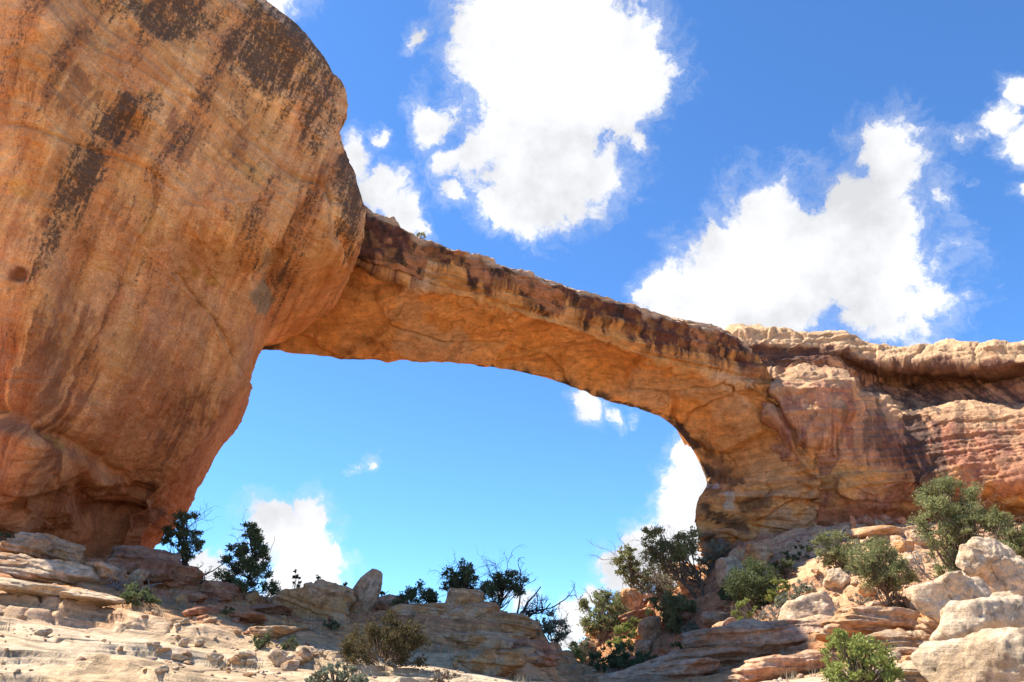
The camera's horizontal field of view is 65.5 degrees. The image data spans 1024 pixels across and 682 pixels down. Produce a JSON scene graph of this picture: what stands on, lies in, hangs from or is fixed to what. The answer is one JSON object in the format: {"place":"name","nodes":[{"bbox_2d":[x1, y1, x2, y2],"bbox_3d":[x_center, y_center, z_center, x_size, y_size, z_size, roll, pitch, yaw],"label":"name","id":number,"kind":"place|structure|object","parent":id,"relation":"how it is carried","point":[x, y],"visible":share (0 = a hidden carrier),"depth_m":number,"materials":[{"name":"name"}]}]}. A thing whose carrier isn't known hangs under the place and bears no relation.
{"place":"outdoors","nodes":[
{"label":"outdoors","id":0,"kind":"place"},
{"bbox_2d":[0,519,1023,681],"bbox_3d":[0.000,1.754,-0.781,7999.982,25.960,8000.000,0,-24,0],"label":"ground","id":1,"kind":"structure","parent":0,"point":[66,619],"depth_m":17.96,"materials":[{"name":"stone"}]},
{"bbox_2d":[0,531,55,558],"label":"flat rock","id":2,"kind":"object","parent":1,"relation":"on","point":[35,546],"visible":0.79,"depth_m":26.43,"materials":[{"name":"stone"}]},
{"bbox_2d":[0,577,70,597],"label":"flat rock","id":3,"kind":"object","parent":1,"relation":"on","point":[17,587],"visible":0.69,"depth_m":18.59,"materials":[{"name":"stone"}]},
{"bbox_2d":[0,559,101,584],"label":"flat rock","id":4,"kind":"object","parent":1,"relation":"on","point":[60,572],"visible":0.63,"depth_m":23.75,"materials":[{"name":"stone"}]},
{"bbox_2d":[0,552,33,565],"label":"flat rock","id":5,"kind":"object","parent":4,"relation":"on","point":[20,559],"visible":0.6,"depth_m":23.73,"materials":[{"name":"stone"}]},
{"bbox_2d":[35,532,85,564],"bbox_3d":[-16.559,7.651,29.010,1.974,1.103,1.404,14,-28,-29],"label":"flat rock","id":6,"kind":"object","parent":1,"relation":"on","point":[65,550],"visible":0.52,"depth_m":28.73,"materials":[{"name":"stone"}]},
{"bbox_2d":[59,588,125,606],"bbox_3d":[-10.094,6.195,19.203,1.458,0.368,1.716,11,-26,-24],"label":"flat rock","id":7,"kind":"object","parent":1,"relation":"on","point":[93,597],"visible":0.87,"depth_m":18.73,"materials":[{"name":"stone"}]},
{"bbox_2d":[84,561,129,587],"bbox_3d":[-12.799,7.331,24.860,1.764,0.739,1.601,3,-24,6],"label":"flat rock","id":8,"kind":"object","parent":1,"relation":"on","point":[103,570],"visible":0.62,"depth_m":24.31,"materials":[{"name":"stone"}]},
{"bbox_2d":[98,561,161,593],"bbox_3d":[-11.788,7.424,24.442,1.706,1.430,1.776,0,-24,0],"label":"dead brush","id":9,"kind":"object","parent":1,"relation":"on","point":[118,586],"visible":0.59,"depth_m":24.33,"materials":[{"name":"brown wood"}]},
{"bbox_2d":[129,569,149,585],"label":"rock block","id":10,"kind":"object","parent":1,"relation":"on","point":[142,575],"visible":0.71,"depth_m":27.97,"materials":[{"name":"stone"}]},
{"bbox_2d":[119,582,162,606],"bbox_3d":[-9.380,6.353,19.998,0.999,0.666,1.018,22,-32,-40],"label":"shrub","id":11,"kind":"object","parent":1,"relation":"on","point":[128,596],"visible":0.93,"depth_m":19.89,"materials":[{"name":"green plant"}]},
{"bbox_2d":[103,545,183,582],"bbox_3d":[-14.402,8.605,30.710,3.310,1.541,3.008,-15,-28,31],"label":"rock block","id":12,"kind":"object","parent":1,"relation":"on","point":[159,565],"visible":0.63,"depth_m":29.86,"materials":[{"name":"stone"}]},
{"bbox_2d":[129,499,221,565],"bbox_3d":[-15.823,9.250,37.336,2.289,4.458,4.061,-21,-31,39],"label":"juniper tree","id":13,"kind":"object","parent":1,"relation":"on","point":[181,531],"visible":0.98,"depth_m":37.35,"materials":[{"name":"green plant"}]},
{"bbox_2d":[156,565,203,587],"bbox_3d":[-13.046,9.331,31.143,1.434,1.031,1.803,-22,-32,40],"label":"rock block","id":14,"kind":"object","parent":1,"relation":"on","point":[191,575],"visible":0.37,"depth_m":30.86,"materials":[{"name":"stone"}]},
{"bbox_2d":[172,593,187,606],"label":"loose stone","id":15,"kind":"object","parent":1,"relation":"on","point":[179,597],"visible":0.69,"depth_m":25.63,"materials":[{"name":"stone"}]},
{"bbox_2d":[170,590,207,602],"bbox_3d":[-11.073,8.744,27.186,1.196,0.460,1.171,14,-27,-28],"label":"rock block","id":16,"kind":"object","parent":1,"relation":"on","point":[196,596],"visible":0.64,"depth_m":26.91,"materials":[{"name":"stone"}]},
{"bbox_2d":[182,604,221,615],"bbox_3d":[-7.730,6.719,19.845,0.758,0.327,0.962,-13,-27,27],"label":"rock block","id":17,"kind":"object","parent":1,"relation":"on","point":[198,610],"visible":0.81,"depth_m":19.60,"materials":[{"name":"stone"}]},
{"bbox_2d":[198,580,240,600],"bbox_3d":[-11.474,9.850,31.110,1.696,0.888,1.278,0,-24,0],"label":"rock block","id":18,"kind":"object","parent":1,"relation":"on","point":[212,589],"visible":0.7,"depth_m":30.70,"materials":[{"name":"stone"}]},
{"bbox_2d":[212,505,281,596],"bbox_3d":[-10.784,8.541,32.742,3.185,4.056,2.601,0,-24,0],"label":"pine tree","id":19,"kind":"object","parent":1,"relation":"on","point":[255,570],"visible":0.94,"depth_m":32.35,"materials":[{"name":"green plant"}]},
{"bbox_2d":[228,611,267,623],"bbox_3d":[-6.824,7.072,20.273,1.392,0.283,0.935,-7,-25,16],"label":"rock block","id":20,"kind":"object","parent":1,"relation":"on","point":[251,617],"visible":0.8,"depth_m":19.91,"materials":[{"name":"stone"}]},
{"bbox_2d":[244,591,259,604],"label":"loose stone","id":21,"kind":"object","parent":1,"relation":"on","point":[253,597],"visible":0.93,"depth_m":31.45,"materials":[{"name":"stone"}]},
{"bbox_2d":[250,629,274,648],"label":"shrub","id":22,"kind":"object","parent":1,"relation":"on","point":[259,643],"visible":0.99,"depth_m":16.75,"materials":[{"name":"green plant"}]},
{"bbox_2d":[249,604,293,615],"bbox_3d":[-8.934,10.011,29.562,1.780,0.442,1.515,0,-24,0],"label":"rock block","id":23,"kind":"object","parent":1,"relation":"on","point":[275,609],"visible":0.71,"depth_m":29.08,"materials":[{"name":"stone"}]},
{"bbox_2d":[246,625,301,638],"bbox_3d":[-5.308,6.470,17.630,1.245,0.280,1.193,0,-24,0],"label":"rock block","id":24,"kind":"object","parent":1,"relation":"on","point":[280,631],"visible":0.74,"depth_m":17.26,"materials":[{"name":"stone"}]},
{"bbox_2d":[267,648,288,666],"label":"loose stone","id":25,"kind":"object","parent":1,"relation":"on","point":[279,655],"visible":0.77,"depth_m":14.11,"materials":[{"name":"stone"}]},
{"bbox_2d":[281,659,299,670],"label":"loose stone","id":26,"kind":"object","parent":1,"relation":"on","point":[291,665],"visible":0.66,"depth_m":13.48,"materials":[{"name":"stone"}]},
{"bbox_2d":[298,647,313,661],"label":"loose stone","id":27,"kind":"object","parent":1,"relation":"on","point":[304,653],"visible":0.81,"depth_m":14.29,"materials":[{"name":"stone"}]},
{"bbox_2d":[272,579,355,620],"bbox_3d":[-8.018,10.611,31.913,3.277,2.050,2.342,16,-26,-6],"label":"boulder","id":28,"kind":"object","parent":1,"relation":"on","point":[321,598],"visible":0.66,"depth_m":31.29,"materials":[{"name":"stone"}]},
{"bbox_2d":[304,655,369,681],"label":"sagebrush","id":29,"kind":"object","parent":1,"relation":"on","point":[324,672],"visible":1,"depth_m":9.66,"materials":[{"name":"green plant"}]},
{"bbox_2d":[331,612,349,624],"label":"loose stone","id":30,"kind":"object","parent":1,"relation":"on","point":[340,617],"visible":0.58,"depth_m":26.98,"materials":[{"name":"stone"}]},
{"bbox_2d":[349,569,382,612],"bbox_3d":[-5.987,10.340,32.529,1.180,2.104,0.912,26,-25,3],"label":"boulder","id":31,"kind":"object","parent":1,"relation":"on","point":[367,587],"visible":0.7,"depth_m":32.27,"materials":[{"name":"stone"}]},
{"bbox_2d":[337,608,430,670],"bbox_3d":[-2.337,5.455,14.560,1.720,1.111,1.400,0,-24,0],"label":"shrub","id":32,"kind":"object","parent":1,"relation":"on","point":[391,640],"visible":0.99,"depth_m":14.39,"materials":[{"name":"green plant"}]},
{"bbox_2d":[375,594,408,609],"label":"boulder","id":33,"kind":"object","parent":1,"relation":"on","point":[383,602],"visible":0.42,"depth_m":33.75,"materials":[{"name":"stone"}]},
{"bbox_2d":[0,582,822,681],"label":"gravel","id":34,"kind":"structure","parent":1,"relation":"on","point":[262,672],"depth_m":15.13,"materials":[{"name":"beige gravel"}]},
{"bbox_2d":[390,578,440,605],"bbox_3d":[-3.940,10.485,32.537,2.093,1.499,1.856,0,-24,0],"label":"shrub","id":35,"kind":"object","parent":1,"relation":"on","point":[428,595],"visible":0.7,"depth_m":32.31,"materials":[{"name":"green plant"}]},
{"bbox_2d":[385,603,498,618],"bbox_3d":[-2.547,10.516,30.504,4.746,0.868,3.262,0,-24,0],"label":"rock ledge","id":36,"kind":"object","parent":1,"relation":"on","point":[453,611],"visible":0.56,"depth_m":29.64,"materials":[{"name":"stone"}]},
{"bbox_2d":[427,669,460,681],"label":"shrub","id":37,"kind":"object","parent":1,"relation":"on","point":[441,677],"visible":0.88,"depth_m":9.96,"materials":[{"name":"green plant"}]},
{"bbox_2d":[430,552,479,594],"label":"juniper tree","id":38,"kind":"object","parent":1,"relation":"on","point":[462,577],"visible":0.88,"depth_m":33.02,"materials":[{"name":"green plant"}]},
{"bbox_2d":[445,588,483,603],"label":"boulder","id":39,"kind":"object","parent":1,"relation":"on","point":[459,595],"visible":0.62,"depth_m":31.05,"materials":[{"name":"stone"}]},
{"bbox_2d":[436,630,530,649],"bbox_3d":[-1.112,10.196,26.734,4.061,0.916,2.864,0,-24,0],"label":"rock ledge","id":40,"kind":"object","parent":1,"relation":"on","point":[491,640],"visible":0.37,"depth_m":25.62,"materials":[{"name":"stone"}]},
{"bbox_2d":[440,545,528,609],"bbox_3d":[-0.972,9.937,32.770,3.710,3.052,2.681,-7,-25,16],"label":"juniper tree","id":41,"kind":"object","parent":1,"relation":"on","point":[493,588],"visible":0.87,"depth_m":32.48,"materials":[{"name":"green plant"}]},
{"bbox_2d":[450,647,540,676],"bbox_3d":[-0.487,7.438,18.154,2.298,0.841,1.732,0,-24,0],"label":"rock ledge","id":42,"kind":"object","parent":1,"relation":"on","point":[497,663],"visible":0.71,"depth_m":17.64,"materials":[{"name":"stone"}]},
{"bbox_2d":[0,524,1005,681],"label":"small rocks","id":43,"kind":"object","parent":1,"relation":"on","point":[183,605],"depth_m":21.67,"materials":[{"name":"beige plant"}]},
{"bbox_2d":[0,0,1023,565],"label":"natural bridge","id":44,"kind":"structure","parent":1,"relation":"on","point":[192,226],"depth_m":37.86,"materials":[{"name":"stone"}]},
{"bbox_2d":[486,613,541,638],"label":"rock ledge","id":45,"kind":"object","parent":1,"relation":"on","point":[522,623],"visible":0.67,"depth_m":28.90,"materials":[{"name":"stone"}]},
{"bbox_2d":[511,637,562,666],"bbox_3d":[0.451,7.741,19.690,1.388,0.761,1.126,-15,-28,30],"label":"rock ledge","id":46,"kind":"object","parent":1,"relation":"on","point":[548,653],"visible":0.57,"depth_m":19.46,"materials":[{"name":"stone"}]},
{"bbox_2d":[512,557,575,624],"bbox_3d":[1.101,10.174,31.562,1.977,3.365,3.583,13,-27,-26],"label":"dead tree","id":47,"kind":"object","parent":1,"relation":"on","point":[529,612],"visible":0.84,"depth_m":31.23,"materials":[{"name":"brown wood"}]},
{"bbox_2d":[535,610,572,645],"bbox_3d":[1.636,11.406,31.573,1.784,1.487,1.707,0,-24,0],"label":"shrub","id":48,"kind":"object","parent":1,"relation":"on","point":[548,627],"visible":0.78,"depth_m":31.38,"materials":[{"name":"green plant"}]},
{"bbox_2d":[570,641,586,663],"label":"shrub","id":49,"kind":"object","parent":1,"relation":"on","point":[578,653],"visible":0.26,"depth_m":36.36,"materials":[{"name":"green plant"}]},
{"bbox_2d":[563,635,595,657],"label":"shrub","id":50,"kind":"object","parent":1,"relation":"on","point":[585,643],"visible":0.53,"depth_m":45.38,"materials":[{"name":"green plant"}]},
{"bbox_2d":[571,581,624,640],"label":"juniper tree","id":51,"kind":"object","parent":1,"relation":"on","point":[601,620],"visible":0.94,"depth_m":47.57,"materials":[{"name":"green plant"}]},
{"bbox_2d":[595,590,630,620],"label":"shrub","id":52,"kind":"object","parent":1,"relation":"on","point":[617,595],"visible":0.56,"depth_m":49.01,"materials":[{"name":"green plant"}]},
{"bbox_2d":[586,641,644,672],"bbox_3d":[4.067,12.165,30.596,2.266,1.212,2.046,10,-26,-21],"label":"shrub","id":53,"kind":"object","parent":1,"relation":"on","point":[616,660],"visible":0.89,"depth_m":30.40,"materials":[{"name":"green plant"}]},
{"bbox_2d":[605,625,636,648],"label":"shrub","id":54,"kind":"object","parent":1,"relation":"on","point":[619,639],"visible":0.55,"depth_m":44.82,"materials":[{"name":"green plant"}]},
{"bbox_2d":[620,613,640,632],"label":"shrub","id":55,"kind":"object","parent":1,"relation":"on","point":[632,619],"visible":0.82,"depth_m":46.05,"materials":[{"name":"green plant"}]},
{"bbox_2d":[620,588,643,611],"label":"boulder","id":56,"kind":"object","parent":1,"relation":"on","point":[632,599],"visible":0.83,"depth_m":49.35,"materials":[{"name":"stone"}]},
{"bbox_2d":[617,608,653,624],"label":"boulder","id":57,"kind":"object","parent":1,"relation":"on","point":[636,614],"visible":0.52,"depth_m":46.89,"materials":[{"name":"stone"}]},
{"bbox_2d":[587,532,689,593],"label":"juniper tree","id":58,"kind":"object","parent":1,"relation":"on","point":[630,570],"visible":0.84,"depth_m":51.64,"materials":[{"name":"green plant"}]},
{"bbox_2d":[633,639,651,655],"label":"boulder","id":59,"kind":"object","parent":1,"relation":"on","point":[643,646],"visible":0.74,"depth_m":43.91,"materials":[{"name":"stone"}]},
{"bbox_2d":[636,616,661,640],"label":"boulder","id":60,"kind":"object","parent":1,"relation":"on","point":[651,632],"visible":0.79,"depth_m":44.64,"materials":[{"name":"stone"}]},
{"bbox_2d":[636,566,673,595],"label":"shrub","id":61,"kind":"object","parent":1,"relation":"on","point":[650,588],"visible":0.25,"depth_m":51.95,"materials":[{"name":"green plant"}]},
{"bbox_2d":[597,657,719,681],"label":"rock ledge","id":62,"kind":"object","parent":1,"relation":"on","point":[686,668],"visible":0.92,"depth_m":22.62,"materials":[{"name":"stone"}]},
{"bbox_2d":[644,594,675,615],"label":"shrub","id":63,"kind":"object","parent":1,"relation":"on","point":[653,599],"visible":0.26,"depth_m":46.59,"materials":[{"name":"green plant"}]},
{"bbox_2d":[624,543,697,594],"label":"shrub","id":64,"kind":"object","parent":1,"relation":"on","point":[666,585],"visible":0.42,"depth_m":50.24,"materials":[{"name":"green plant"}]},
{"bbox_2d":[645,590,689,633],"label":"juniper tree","id":65,"kind":"object","parent":1,"relation":"on","point":[672,616],"visible":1,"depth_m":44.68,"materials":[{"name":"green plant"}]},
{"bbox_2d":[632,524,726,598],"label":"juniper tree","id":66,"kind":"object","parent":1,"relation":"on","point":[679,549],"visible":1,"depth_m":48.26,"materials":[{"name":"green plant"}]},
{"bbox_2d":[663,590,697,613],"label":"shrub","id":67,"kind":"object","parent":1,"relation":"on","point":[692,608],"visible":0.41,"depth_m":45.58,"materials":[{"name":"green plant"}]},
{"bbox_2d":[679,579,703,594],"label":"boulder","id":68,"kind":"object","parent":1,"relation":"on","point":[684,590],"visible":0.39,"depth_m":48.44,"materials":[{"name":"stone"}]},
{"bbox_2d":[626,644,766,675],"bbox_3d":[6.677,10.422,26.166,5.978,1.159,3.999,-8,-24,-4],"label":"rock ledge","id":69,"kind":"object","parent":1,"relation":"on","point":[730,656],"visible":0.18,"depth_m":24.71,"materials":[{"name":"stone"}]},
{"bbox_2d":[687,555,715,579],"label":"shrub","id":70,"kind":"object","parent":1,"relation":"on","point":[703,560],"visible":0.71,"depth_m":50.51,"materials":[{"name":"green plant"}]},
{"bbox_2d":[701,610,727,625],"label":"boulder","id":71,"kind":"object","parent":1,"relation":"on","point":[710,617],"visible":0.78,"depth_m":41.88,"materials":[{"name":"stone"}]},
{"bbox_2d":[701,534,731,563],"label":"shrub","id":72,"kind":"object","parent":1,"relation":"on","point":[719,548],"visible":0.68,"depth_m":50.84,"materials":[{"name":"green plant"}]},
{"bbox_2d":[712,578,740,601],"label":"shrub","id":73,"kind":"object","parent":1,"relation":"on","point":[723,596],"visible":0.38,"depth_m":43.24,"materials":[{"name":"green plant"}]},
{"bbox_2d":[715,555,747,587],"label":"boulder","id":74,"kind":"object","parent":1,"relation":"on","point":[723,566],"visible":0.63,"depth_m":46.23,"materials":[{"name":"stone"}]},
{"bbox_2d":[718,597,757,620],"bbox_3d":[9.038,11.128,32.310,1.025,1.372,1.723,12,-27,-25],"label":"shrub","id":75,"kind":"object","parent":1,"relation":"on","point":[736,613],"visible":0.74,"depth_m":31.97,"materials":[{"name":"green plant"}]},
{"bbox_2d":[719,554,782,612],"bbox_3d":[11.334,11.470,37.189,2.794,3.003,3.104,-13,-27,26],"label":"juniper tree","id":76,"kind":"object","parent":1,"relation":"on","point":[752,587],"visible":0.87,"depth_m":36.84,"materials":[{"name":"green plant"}]},
{"bbox_2d":[679,614,832,656],"bbox_3d":[8.350,9.803,26.392,5.726,1.300,3.321,-8,-24,-4],"label":"rock ledge","id":77,"kind":"object","parent":1,"relation":"on","point":[779,634],"visible":0.69,"depth_m":25.07,"materials":[{"name":"stone"}]},
{"bbox_2d":[742,543,773,566],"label":"boulder","id":78,"kind":"object","parent":1,"relation":"on","point":[760,552],"visible":0.73,"depth_m":46.16,"materials":[{"name":"stone"}]},
{"bbox_2d":[757,604,780,620],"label":"shrub","id":79,"kind":"object","parent":1,"relation":"on","point":[766,615],"visible":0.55,"depth_m":30.04,"materials":[{"name":"beige plant"}]},
{"bbox_2d":[763,577,790,601],"bbox_3d":[11.919,11.253,35.892,0.975,1.158,1.126,21,-31,-39],"label":"shrub","id":80,"kind":"object","parent":1,"relation":"on","point":[771,592],"visible":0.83,"depth_m":35.80,"materials":[{"name":"green plant"}]},
{"bbox_2d":[768,557,795,578],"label":"shrub","id":81,"kind":"object","parent":1,"relation":"on","point":[785,567],"visible":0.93,"depth_m":40.71,"materials":[{"name":"green plant"}]},
{"bbox_2d":[724,649,842,681],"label":"rock ledge","id":82,"kind":"object","parent":1,"relation":"on","point":[765,668],"visible":0.77,"depth_m":19.29,"materials":[{"name":"stone"}]},
{"bbox_2d":[774,589,799,608],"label":"shrub","id":83,"kind":"object","parent":1,"relation":"on","point":[781,602],"visible":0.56,"depth_m":33.08,"materials":[{"name":"green plant"}]},
{"bbox_2d":[783,544,820,560],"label":"shrub","id":84,"kind":"object","parent":1,"relation":"on","point":[809,548],"visible":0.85,"depth_m":42.87,"materials":[{"name":"green plant"}]},
{"bbox_2d":[791,578,813,594],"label":"shrub","id":85,"kind":"object","parent":1,"relation":"on","point":[800,587],"visible":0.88,"depth_m":34.52,"materials":[{"name":"green plant"}]},
{"bbox_2d":[588,517,1021,681],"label":"rubble","id":86,"kind":"object","parent":1,"relation":"on","point":[898,655],"visible":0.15,"depth_m":37.84,"materials":[{"name":"stone"}]},
{"bbox_2d":[778,591,836,619],"bbox_3d":[10.293,9.554,27.624,2.098,1.400,1.639,-13,-23,-6],"label":"boulder","id":87,"kind":"object","parent":1,"relation":"on","point":[815,603],"visible":0.53,"depth_m":27.15,"materials":[{"name":"stone"}]},
{"bbox_2d":[809,522,861,569],"bbox_3d":[14.824,9.624,36.616,2.673,2.553,2.197,0,-24,0],"label":"juniper tree","id":88,"kind":"object","parent":1,"relation":"on","point":[838,552],"visible":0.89,"depth_m":36.45,"materials":[{"name":"green plant"}]},
{"bbox_2d":[823,568,850,587],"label":"boulder","id":89,"kind":"object","parent":1,"relation":"on","point":[838,577],"visible":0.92,"depth_m":33.60,"materials":[{"name":"stone"}]},
{"bbox_2d":[817,627,905,681],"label":"shrub","id":90,"kind":"object","parent":1,"relation":"on","point":[863,670],"visible":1,"depth_m":12.46,"materials":[{"name":"green plant"}]},
{"bbox_2d":[814,606,921,642],"bbox_3d":[10.690,8.359,23.454,3.771,0.979,2.453,13,-27,-26],"label":"rock ledge","id":91,"kind":"object","parent":1,"relation":"on","point":[865,620],"visible":0.61,"depth_m":22.54,"materials":[{"name":"stone"}]},
{"bbox_2d":[842,525,904,538],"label":"rock block","id":92,"kind":"object","parent":1,"relation":"on","point":[878,530],"visible":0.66,"depth_m":44.95,"materials":[{"name":"stone"}]},
{"bbox_2d":[841,534,935,606],"bbox_3d":[14.172,8.872,29.882,2.235,3.162,2.959,21,-32,-39],"label":"juniper tree","id":93,"kind":"object","parent":1,"relation":"on","point":[882,576],"visible":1,"depth_m":29.94,"materials":[{"name":"green plant"}]},
{"bbox_2d":[858,628,930,655],"bbox_3d":[10.004,7.722,20.048,2.891,0.976,1.890,7,-25,-15],"label":"rock ledge","id":94,"kind":"object","parent":1,"relation":"on","point":[908,642],"visible":0.24,"depth_m":19.59,"materials":[{"name":"stone"}]},
{"bbox_2d":[872,662,928,681],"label":"rock ledge","id":95,"kind":"object","parent":1,"relation":"on","point":[912,673],"visible":0.17,"depth_m":15.54,"materials":[{"name":"stone"}]},
{"bbox_2d":[892,540,914,552],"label":"rock block","id":96,"kind":"object","parent":1,"relation":"on","point":[901,545],"visible":0.88,"depth_m":38.88,"materials":[{"name":"stone"}]},
{"bbox_2d":[902,539,927,574],"bbox_3d":[17.356,9.561,34.979,2.062,1.532,1.412,0,-24,0],"label":"dead shrub","id":97,"kind":"object","parent":1,"relation":"on","point":[917,564],"visible":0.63,"depth_m":34.68,"materials":[{"name":"grey wood"}]},
{"bbox_2d":[915,613,938,634],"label":"rock ledge","id":98,"kind":"object","parent":1,"relation":"on","point":[927,625],"visible":0.07,"depth_m":20.29,"materials":[{"name":"stone"}]},
{"bbox_2d":[903,570,991,623],"bbox_3d":[10.282,6.250,18.971,1.967,1.322,1.690,1,-24,-3],"label":"boulder","id":99,"kind":"object","parent":1,"relation":"on","point":[931,599],"visible":0.62,"depth_m":18.42,"materials":[{"name":"stone"}]},
{"bbox_2d":[884,457,1016,577],"bbox_3d":[17.534,7.305,30.461,6.477,6.111,4.113,22,-32,-40],"label":"juniper tree","id":100,"kind":"object","parent":1,"relation":"on","point":[964,510],"visible":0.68,"depth_m":30.53,"materials":[{"name":"green plant"}]},
{"bbox_2d":[910,627,1023,681],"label":"boulder","id":101,"kind":"object","parent":1,"relation":"on","point":[989,655],"visible":1,"depth_m":12.12,"materials":[{"name":"stone"}]},
{"bbox_2d":[955,544,986,576],"bbox_3d":[11.871,5.700,20.579,0.646,0.875,0.521,24,-26,0],"label":"boulder","id":102,"kind":"object","parent":1,"relation":"on","point":[971,561],"visible":0.99,"depth_m":20.45,"materials":[{"name":"stone"}]},
{"bbox_2d":[929,595,1023,640],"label":"boulder","id":103,"kind":"object","parent":1,"relation":"on","point":[962,618],"visible":0.48,"depth_m":14.42,"materials":[{"name":"stone"}]},
{"bbox_2d":[956,496,1023,558],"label":"juniper tree","id":104,"kind":"object","parent":1,"relation":"on","point":[1013,540],"visible":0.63,"depth_m":28.44,"materials":[{"name":"green plant"}]},
{"bbox_2d":[962,536,1023,595],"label":"boulder","id":105,"kind":"object","parent":1,"relation":"on","point":[1003,571],"visible":0.53,"depth_m":21.12,"materials":[{"name":"stone"}]},
{"bbox_2d":[154,0,1023,650],"label":"sky","id":106,"kind":"structure","parent":0,"point":[856,167],"materials":[{"name":"blue"}]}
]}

